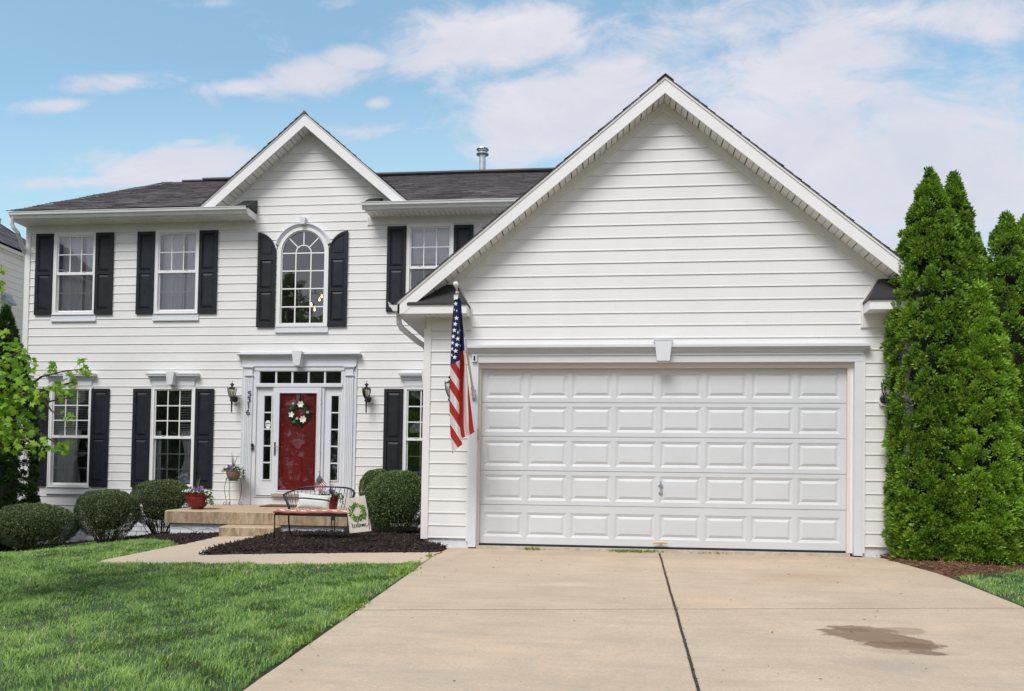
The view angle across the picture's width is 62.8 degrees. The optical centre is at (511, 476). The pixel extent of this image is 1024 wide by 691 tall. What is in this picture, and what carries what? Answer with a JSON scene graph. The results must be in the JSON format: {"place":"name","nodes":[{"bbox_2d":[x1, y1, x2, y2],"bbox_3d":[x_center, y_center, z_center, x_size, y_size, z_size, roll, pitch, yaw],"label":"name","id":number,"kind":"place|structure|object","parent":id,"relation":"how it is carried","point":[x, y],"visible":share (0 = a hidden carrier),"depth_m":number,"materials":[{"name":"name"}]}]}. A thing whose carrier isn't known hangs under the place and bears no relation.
{"place":"outdoors","nodes":[
{"label":"outdoors","id":0,"kind":"place"},
{"bbox_2d":[98,536,440,566],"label":"walkway","id":1,"kind":"structure","parent":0,"point":[185,553],"depth_m":10.85,"materials":[{"name":"concrete"}]},
{"bbox_2d":[0,523,1023,690],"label":"lawn","id":2,"kind":"structure","parent":0,"point":[314,638],"depth_m":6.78,"materials":[{"name":"plant"}]},
{"bbox_2d":[0,224,25,504],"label":"neighbour house","id":3,"kind":"structure","parent":2,"relation":"on","point":[12,261],"depth_m":20.93,"materials":[{"name":"beige plastic"}]},
{"bbox_2d":[0,304,41,551],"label":"arborvitae","id":4,"kind":"object","parent":2,"relation":"on","point":[12,486],"visible":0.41,"depth_m":15.49,"materials":[{"name":"green plant"}]},
{"bbox_2d":[0,503,79,550],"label":"round bush","id":5,"kind":"object","parent":2,"relation":"on","point":[28,523],"visible":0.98,"depth_m":14.21,"materials":[{"name":"green plant"}]},
{"bbox_2d":[0,218,92,461],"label":"maple tree","id":6,"kind":"object","parent":2,"relation":"on","point":[18,399],"visible":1,"depth_m":7.61,"materials":[{"name":"green plant"}]},
{"bbox_2d":[73,489,141,542],"bbox_3d":[-7.180,0.738,14.866,1.119,1.052,0.836,1,-2,7],"label":"round bush","id":7,"kind":"object","parent":2,"relation":"on","point":[108,510],"visible":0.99,"depth_m":14.64,"materials":[{"name":"green plant"}]},
{"bbox_2d":[14,531,218,548],"bbox_3d":[-9.553,1.426,15.739,11.268,0.942,5.342,0,-2,29],"label":"mulch bed","id":8,"kind":"object","parent":2,"relation":"on","point":[170,539],"visible":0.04,"depth_m":13.38,"materials":[{"name":"brown wood"}]},
{"bbox_2d":[130,479,188,534],"bbox_3d":[-6.540,0.630,15.644,1.118,1.186,0.870,1,-2,7],"label":"round bush","id":9,"kind":"object","parent":8,"relation":"on","point":[156,499],"visible":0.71,"depth_m":15.40,"materials":[{"name":"green plant"}]},
{"bbox_2d":[165,504,374,536],"bbox_3d":[-4.362,1.008,15.328,3.290,0.938,2.275,1,-2,7],"label":"porch","id":10,"kind":"object","parent":2,"relation":"on","point":[223,520],"visible":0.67,"depth_m":14.56,"materials":[{"name":"concrete"}]},
{"bbox_2d":[182,479,213,508],"bbox_3d":[-5.625,0.288,15.045,0.509,0.603,0.589,2,-2,-45],"label":"flower pot","id":11,"kind":"object","parent":10,"relation":"on","point":[197,497],"visible":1,"depth_m":14.93,"materials":[{"name":"red ceramic"}]},
{"bbox_2d":[223,478,241,504],"bbox_3d":[-5.435,0.301,16.358,0.296,0.534,0.296,2,-2,-42],"label":"plant stand","id":12,"kind":"object","parent":10,"relation":"on","point":[229,490],"visible":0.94,"depth_m":16.33,"materials":[{"name":"black metal"}]},
{"bbox_2d":[222,452,245,480],"bbox_3d":[-5.418,-0.200,16.356,0.363,0.585,0.485,2,-2,-42],"label":"flower pot","id":13,"kind":"object","parent":12,"relation":"on","point":[233,472],"visible":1,"depth_m":16.27,"materials":[{"name":"beige ceramic"}]},
{"bbox_2d":[259,504,296,506],"bbox_3d":[-4.186,0.568,16.093,1.150,0.045,0.539,1,-2,7],"label":"doormat","id":14,"kind":"object","parent":10,"relation":"on","point":[276,505],"visible":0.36,"depth_m":15.99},
{"bbox_2d":[199,525,446,554],"bbox_3d":[-2.368,1.052,13.617,3.480,0.288,5.340,1,-2,7],"label":"mulch bed","id":15,"kind":"object","parent":2,"relation":"on","point":[261,551],"visible":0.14,"depth_m":11.18,"materials":[{"name":"black wood"}]},
{"bbox_2d":[274,486,355,539],"bbox_3d":[-2.918,0.587,12.921,1.455,0.886,0.936,1,-2,7],"label":"garden bench","id":16,"kind":"object","parent":15,"relation":"on","point":[332,516],"visible":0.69,"depth_m":12.78,"materials":[{"name":"black metal"}]},
{"bbox_2d":[273,509,347,514],"bbox_3d":[-2.894,0.537,12.702,1.300,0.079,0.521,1,-2,7],"label":"seat cushion","id":17,"kind":"object","parent":16,"relation":"on","point":[298,511],"visible":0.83,"depth_m":12.47,"materials":[{"name":"fabric"}]},
{"bbox_2d":[296,493,331,509],"bbox_3d":[-3.025,0.390,12.815,0.510,0.248,0.130,5,-18,1],"label":"throw pillow","id":18,"kind":"object","parent":17,"relation":"on","point":[311,501],"visible":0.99,"depth_m":12.76,"materials":[{"name":"fabric"}]},
{"bbox_2d":[320,475,344,508],"bbox_3d":[-3.186,0.296,14.807,0.373,0.648,0.410,2,-2,-39],"label":"flower pot","id":19,"kind":"object","parent":17,"relation":"on","point":[331,502],"visible":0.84,"depth_m":14.75,"materials":[{"name":"red ceramic"}]},
{"bbox_2d":[314,471,326,492],"bbox_3d":[-3.354,0.118,14.690,0.165,0.429,0.169,2,-2,-34],"label":"flag","id":20,"kind":"object","parent":19,"relation":"in","point":[319,481],"visible":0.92,"depth_m":14.69,"materials":[{"name":"multicoloured fabric"}]},
{"bbox_2d":[346,492,370,541],"bbox_3d":[-2.129,0.629,11.637,0.371,0.828,0.034,1,-2,5],"label":"garden flag","id":21,"kind":"object","parent":15,"relation":"on","point":[358,515],"visible":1,"depth_m":11.64,"materials":[{"name":"fabric"}]},
{"bbox_2d":[358,468,386,517],"bbox_3d":[-2.489,0.338,15.454,0.699,0.983,0.540,1,-2,7],"label":"round bush","id":22,"kind":"object","parent":15,"relation":"on","point":[367,478],"visible":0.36,"depth_m":15.34,"materials":[{"name":"green plant"}]},
{"bbox_2d":[364,469,421,533],"bbox_3d":[-1.927,0.485,14.178,1.142,1.228,0.970,1,-2,7],"label":"round bush","id":23,"kind":"object","parent":15,"relation":"on","point":[396,496],"visible":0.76,"depth_m":13.88,"materials":[{"name":"green plant"}]},
{"bbox_2d":[6,73,958,557],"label":"house","id":24,"kind":"structure","parent":2,"relation":"on","point":[676,299],"depth_m":11.53,"materials":[{"name":"white plastic"}]},
{"bbox_2d":[45,386,92,493],"bbox_3d":[-8.989,-0.736,17.125,0.975,2.208,0.167,1,-2,7],"label":"window","id":25,"kind":"structure","parent":24,"relation":"in","point":[68,475],"depth_m":17.12,"materials":[{"name":"white glass"}]},
{"bbox_2d":[50,232,96,321],"bbox_3d":[-8.923,-4.073,17.287,0.985,1.838,0.312,1,-2,7],"label":"window","id":26,"kind":"structure","parent":24,"relation":"in","point":[77,305],"depth_m":17.31,"materials":[{"name":"white glass"}]},
{"bbox_2d":[149,386,195,487],"bbox_3d":[-6.803,-0.709,16.875,0.975,2.208,0.167,1,-2,7],"label":"window","id":27,"kind":"structure","parent":24,"relation":"in","point":[186,474],"depth_m":16.88,"materials":[{"name":"white glass"}]},
{"bbox_2d":[152,229,199,320],"bbox_3d":[-6.741,-4.054,17.003,0.985,1.853,0.242,1,-2,7],"label":"window","id":28,"kind":"structure","parent":24,"relation":"in","point":[173,270],"depth_m":17.04,"materials":[{"name":"white glass"}]},
{"bbox_2d":[227,381,239,412],"bbox_3d":[-5.506,-1.566,16.561,0.162,0.642,0.276,1,-2,7],"label":"wall lantern","id":29,"kind":"object","parent":24,"relation":"attached to","point":[234,398],"depth_m":16.50,"materials":[{"name":"black metal"}]},
{"bbox_2d":[272,388,321,493],"bbox_3d":[-4.230,-0.698,16.457,0.972,2.086,0.102,1,-2,7],"label":"storm door","id":30,"kind":"structure","parent":24,"relation":"in","point":[276,411],"depth_m":16.49,"materials":[{"name":"white glass"}]},
{"bbox_2d":[278,393,316,490],"bbox_3d":[-4.227,-0.697,16.534,0.940,2.087,0.108,1,-2,7],"label":"front door","id":31,"kind":"structure","parent":24,"relation":"in","point":[297,445],"depth_m":16.55,"materials":[{"name":"red paint"}]},
{"bbox_2d":[287,393,311,426],"bbox_3d":[-4.185,-1.309,16.510,0.522,0.680,0.098,1,-2,7],"label":"door wreath","id":32,"kind":"object","parent":31,"relation":"attached to","point":[297,405],"depth_m":16.51,"materials":[{"name":"green plant"}]},
{"bbox_2d":[255,370,342,386],"bbox_3d":[-4.192,-1.934,16.574,1.770,0.348,0.112,1,-2,7],"label":"transom window","id":33,"kind":"structure","parent":24,"relation":"in","point":[258,384],"depth_m":16.55,"materials":[{"name":"white glass"}]},
{"bbox_2d":[275,217,330,332],"bbox_3d":[-4.143,-3.975,16.601,1.141,2.275,0.165,1,-2,7],"label":"arched window","id":34,"kind":"structure","parent":24,"relation":"in","point":[303,226],"depth_m":16.61,"materials":[{"name":"white glass"}]},
{"bbox_2d":[311,290,323,310],"bbox_3d":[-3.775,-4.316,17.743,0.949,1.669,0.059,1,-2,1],"label":"pendant light","id":35,"kind":"object","parent":24,"relation":"hanging from","point":[319,299],"visible":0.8,"depth_m":17.73,"materials":[{"name":"white metal"}]},
{"bbox_2d":[362,381,372,411],"bbox_3d":[-2.806,-1.530,16.253,0.162,0.642,0.276,1,-2,7],"label":"wall lantern","id":36,"kind":"object","parent":24,"relation":"attached to","point":[368,398],"depth_m":16.19,"materials":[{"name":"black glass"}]},
{"bbox_2d":[402,386,422,475],"bbox_3d":[-1.646,-0.642,16.340,0.975,2.208,0.272,1,-2,7],"label":"window","id":37,"kind":"structure","parent":24,"relation":"in","point":[417,427],"depth_m":16.29,"materials":[{"name":"white glass"}]},
{"bbox_2d":[415,534,422,540],"bbox_3d":[-1.291,0.926,11.706,0.116,0.242,0.114,1,-2,7],"label":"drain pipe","id":38,"kind":"object","parent":24,"relation":"attached to","point":[417,536],"visible":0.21,"depth_m":11.66,"materials":[{"name":"black plastic"}]},
{"bbox_2d":[406,223,453,292],"bbox_3d":[-1.598,-3.995,16.385,0.975,1.863,0.180,1,-2,7],"label":"window","id":39,"kind":"structure","parent":24,"relation":"in","point":[433,243],"depth_m":16.43,"materials":[{"name":"white glass"}]},
{"bbox_2d":[445,376,449,415],"bbox_3d":[-0.823,-1.105,11.424,0.162,0.642,0.276,1,-2,7],"label":"wall lantern","id":40,"kind":"object","parent":24,"relation":"attached to","point":[447,392],"depth_m":11.35,"materials":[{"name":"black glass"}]},
{"bbox_2d":[450,281,475,453],"bbox_3d":[-0.606,-1.374,11.046,0.304,2.171,0.940,0,-2,26],"label":"house flag","id":41,"kind":"object","parent":24,"relation":"attached to","point":[461,422],"visible":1,"depth_m":10.87,"materials":[{"name":"multicoloured fabric"}]},
{"bbox_2d":[472,355,476,361],"bbox_3d":[-0.512,-1.617,11.501,0.064,0.095,0.041,1,-2,7],"label":"security camera","id":42,"kind":"object","parent":24,"relation":"attached to","point":[474,358],"visible":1,"depth_m":11.48,"materials":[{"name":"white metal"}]},
{"bbox_2d":[477,429,479,439],"bbox_3d":[-0.460,-0.571,11.473,0.030,0.145,0.029,1,-2,7],"label":"door keypad","id":43,"kind":"object","parent":24,"relation":"attached to","point":[478,434],"depth_m":11.46,"materials":[{"name":"beige plastic"}]},
{"bbox_2d":[479,368,845,552],"bbox_3d":[1.987,-0.244,11.328,4.900,2.448,0.119,1,-2,7],"label":"garage door","id":44,"kind":"structure","parent":24,"relation":"in","point":[728,459],"depth_m":11.34,"materials":[{"name":"paint"}]},
{"bbox_2d":[879,370,895,419],"bbox_3d":[4.820,-1.034,10.780,0.162,0.642,0.276,1,-2,7],"label":"wall lantern","id":45,"kind":"object","parent":24,"relation":"attached to","point":[883,400],"depth_m":10.73,"materials":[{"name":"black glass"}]},
{"bbox_2d":[255,547,731,656],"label":"weeds","id":46,"kind":"object","parent":2,"relation":"on","point":[344,608],"visible":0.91,"depth_m":7.69,"materials":[{"name":"green plant"}]},
{"bbox_2d":[880,553,1023,577],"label":"pine straw","id":47,"kind":"object","parent":2,"relation":"on","point":[949,565],"visible":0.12,"depth_m":9.86,"materials":[{"name":"brown wood"}]},
{"bbox_2d":[879,166,998,561],"bbox_3d":[5.431,-1.422,10.678,1.458,5.114,1.217,1,-2,7],"label":"arborvitae","id":48,"kind":"object","parent":47,"relation":"on","point":[940,247],"visible":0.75,"depth_m":10.41,"materials":[{"name":"green plant"}]},
{"bbox_2d":[939,278,1023,566],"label":"arborvitae","id":49,"kind":"object","parent":47,"relation":"on","point":[991,500],"visible":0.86,"depth_m":10.04,"materials":[{"name":"green plant"}]},
{"bbox_2d":[979,246,993,280],"bbox_3d":[6.863,-1.031,12.334,1.162,4.806,1.111,1,-2,7],"label":"arborvitae","id":50,"kind":"object","parent":47,"relation":"on","point":[985,255],"visible":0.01,"depth_m":12.29,"materials":[{"name":"green plant"}]},
{"bbox_2d":[984,209,1023,551],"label":"arborvitae","id":51,"kind":"object","parent":47,"relation":"on","point":[1005,268],"visible":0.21,"depth_m":11.03,"materials":[{"name":"green plant"}]},
{"bbox_2d":[0,0,1023,260],"label":"sky","id":52,"kind":"structure","parent":0,"point":[854,98],"materials":[{"name":"blue"}]},
{"bbox_2d":[244,548,1023,690],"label":"driveway","id":53,"kind":"structure","parent":0,"point":[440,622],"depth_m":6.79,"materials":[{"name":"concrete"}]},
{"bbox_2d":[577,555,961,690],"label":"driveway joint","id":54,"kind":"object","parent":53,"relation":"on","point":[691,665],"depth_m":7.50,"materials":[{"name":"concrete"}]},
{"bbox_2d":[659,553,699,688],"bbox_3d":[1.430,1.222,7.212,0.081,0.645,7.990,1,-2,8],"label":"joint debris","id":55,"kind":"object","parent":54,"relation":"on","point":[679,621],"visible":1,"depth_m":7.08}
]}

